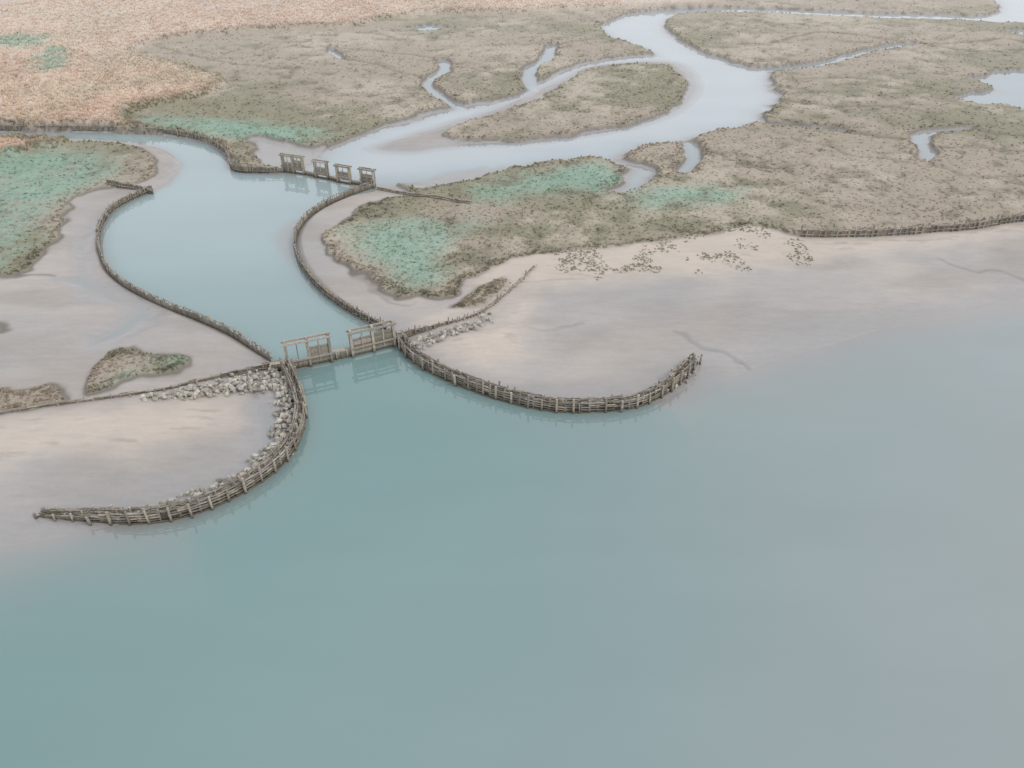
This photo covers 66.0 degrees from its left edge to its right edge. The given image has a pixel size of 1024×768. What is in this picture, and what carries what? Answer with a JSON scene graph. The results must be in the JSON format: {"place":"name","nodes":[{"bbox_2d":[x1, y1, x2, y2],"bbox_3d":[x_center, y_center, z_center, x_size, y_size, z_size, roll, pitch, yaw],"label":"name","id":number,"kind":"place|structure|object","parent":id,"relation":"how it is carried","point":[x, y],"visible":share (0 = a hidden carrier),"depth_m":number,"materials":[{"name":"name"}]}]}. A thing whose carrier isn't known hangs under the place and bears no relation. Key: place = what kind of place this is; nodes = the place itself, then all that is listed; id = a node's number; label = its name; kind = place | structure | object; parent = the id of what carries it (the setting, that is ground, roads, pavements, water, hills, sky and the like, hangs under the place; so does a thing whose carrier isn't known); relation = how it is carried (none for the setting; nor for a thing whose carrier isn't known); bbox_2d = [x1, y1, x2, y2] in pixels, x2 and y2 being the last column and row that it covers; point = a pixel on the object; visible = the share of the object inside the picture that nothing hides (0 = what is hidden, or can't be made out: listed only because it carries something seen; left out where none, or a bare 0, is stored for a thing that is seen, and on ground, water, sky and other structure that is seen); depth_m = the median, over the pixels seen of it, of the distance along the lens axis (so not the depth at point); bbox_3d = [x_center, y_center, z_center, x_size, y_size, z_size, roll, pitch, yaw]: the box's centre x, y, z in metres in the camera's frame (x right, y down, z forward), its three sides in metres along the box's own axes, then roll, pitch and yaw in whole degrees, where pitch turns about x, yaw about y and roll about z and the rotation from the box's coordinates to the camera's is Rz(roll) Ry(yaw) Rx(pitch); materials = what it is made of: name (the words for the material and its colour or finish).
{"place":"outdoors","nodes":[
{"label":"outdoors","id":0,"kind":"place"},
{"bbox_2d":[0,0,1023,767],"bbox_3d":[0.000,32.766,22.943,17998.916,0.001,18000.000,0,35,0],"label":"water","id":1,"kind":"structure","parent":0,"point":[812,558],"depth_m":52.92,"materials":[{"name":"blue liquid"}]},
{"bbox_2d":[0,0,1023,547],"bbox_3d":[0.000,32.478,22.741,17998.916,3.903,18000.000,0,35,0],"label":"ground","id":2,"kind":"structure","parent":0,"point":[554,330],"depth_m":99.70,"materials":[{"name":"beige sand"}]},
{"bbox_2d":[106,178,153,193],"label":"timber revetment","id":3,"kind":"object","parent":2,"relation":"on","point":[128,185],"visible":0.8,"depth_m":106.48,"materials":[{"name":"brown wood"}]},
{"bbox_2d":[0,123,282,173],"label":"timber revetment","id":4,"kind":"object","parent":2,"relation":"on","point":[243,168],"visible":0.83,"depth_m":125.06,"materials":[{"name":"brown wood"}]},
{"bbox_2d":[0,357,285,414],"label":"timber revetment","id":5,"kind":"object","parent":2,"relation":"on","point":[262,366],"visible":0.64,"depth_m":68.00,"materials":[{"name":"brown wood"}]},
{"bbox_2d":[32,356,307,525],"bbox_3d":[-23.062,5.630,61.206,10.353,3.182,23.431,23,41,29],"label":"brushwood groyne","id":6,"kind":"object","parent":2,"relation":"on","point":[245,482],"visible":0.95,"depth_m":56.71,"materials":[{"name":"brown wood"}]},
{"bbox_2d":[95,185,272,361],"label":"timber revetment","id":7,"kind":"object","parent":2,"relation":"on","point":[149,296],"visible":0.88,"depth_m":81.16,"materials":[{"name":"brown wood"}]},
{"bbox_2d":[140,367,295,509],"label":"riprap rocks","id":8,"kind":"object","parent":2,"relation":"on","point":[278,385],"visible":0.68,"depth_m":67.15,"materials":[{"name":"grey stone"}]},
{"bbox_2d":[278,152,305,174],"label":"sluice gate","id":9,"kind":"structure","parent":2,"relation":"on","point":[293,166],"depth_m":111.79,"materials":[{"name":"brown wood"}]},
{"bbox_2d":[280,332,332,368],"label":"sluice gate","id":10,"kind":"structure","parent":2,"relation":"on","point":[319,354],"depth_m":71.31,"materials":[{"name":"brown wood"}]},
{"bbox_2d":[0,0,620,156],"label":"reed bed","id":11,"kind":"object","parent":2,"relation":"on","point":[97,97],"visible":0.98,"depth_m":164.90,"materials":[{"name":"beige plant"}]},
{"bbox_2d":[311,158,329,179],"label":"sluice gate","id":12,"kind":"structure","parent":2,"relation":"on","point":[320,170],"depth_m":110.17,"materials":[{"name":"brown wood"}]},
{"bbox_2d":[305,171,360,184],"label":"timber weir","id":13,"kind":"object","parent":2,"relation":"on","point":[333,178],"visible":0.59,"depth_m":110.37,"materials":[{"name":"brown wood"}]},
{"bbox_2d":[269,334,400,370],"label":"timber weir","id":14,"kind":"object","parent":2,"relation":"on","point":[337,354],"visible":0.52,"depth_m":72.80,"materials":[{"name":"brown wood"}]},
{"bbox_2d":[292,180,389,329],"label":"timber revetment","id":15,"kind":"object","parent":2,"relation":"on","point":[314,279],"visible":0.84,"depth_m":90.40,"materials":[{"name":"brown wood"}]},
{"bbox_2d":[333,163,351,184],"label":"sluice gate","id":16,"kind":"structure","parent":2,"relation":"on","point":[342,175],"depth_m":108.67,"materials":[{"name":"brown wood"}]},
{"bbox_2d":[357,166,375,187],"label":"sluice gate","id":17,"kind":"structure","parent":2,"relation":"on","point":[365,178],"depth_m":107.52,"materials":[{"name":"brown wood"}]},
{"bbox_2d":[345,319,396,357],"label":"sluice gate","id":18,"kind":"structure","parent":2,"relation":"on","point":[372,339],"depth_m":73.18,"materials":[{"name":"brown wood"}]},
{"bbox_2d":[376,186,470,203],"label":"timber revetment","id":19,"kind":"object","parent":2,"relation":"on","point":[424,195],"visible":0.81,"depth_m":103.89,"materials":[{"name":"brown wood"}]},
{"bbox_2d":[398,264,536,336],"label":"timber revetment","id":20,"kind":"object","parent":2,"relation":"on","point":[410,332],"visible":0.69,"depth_m":77.33,"materials":[{"name":"brown wood"}]},
{"bbox_2d":[0,0,1023,410],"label":"marsh grass","id":21,"kind":"structure","parent":2,"relation":"on","point":[370,218],"depth_m":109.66,"materials":[{"name":"green plant"}]},
{"bbox_2d":[395,330,702,413],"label":"brushwood groyne","id":22,"kind":"object","parent":2,"relation":"on","point":[468,382],"visible":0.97,"depth_m":67.56,"materials":[{"name":"brown wood"}]},
{"bbox_2d":[411,312,696,390],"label":"riprap rocks","id":23,"kind":"object","parent":2,"relation":"on","point":[444,333],"visible":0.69,"depth_m":75.47,"materials":[{"name":"grey stone"}]},
{"bbox_2d":[800,211,1023,237],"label":"timber revetment","id":24,"kind":"object","parent":2,"relation":"on","point":[889,231],"visible":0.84,"depth_m":94.03,"materials":[{"name":"brown wood"}]},
{"bbox_2d":[505,224,813,290],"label":"beach grass","id":25,"kind":"structure","parent":0,"point":[643,264],"depth_m":88.91,"materials":[{"name":"brown plant"}]}
]}

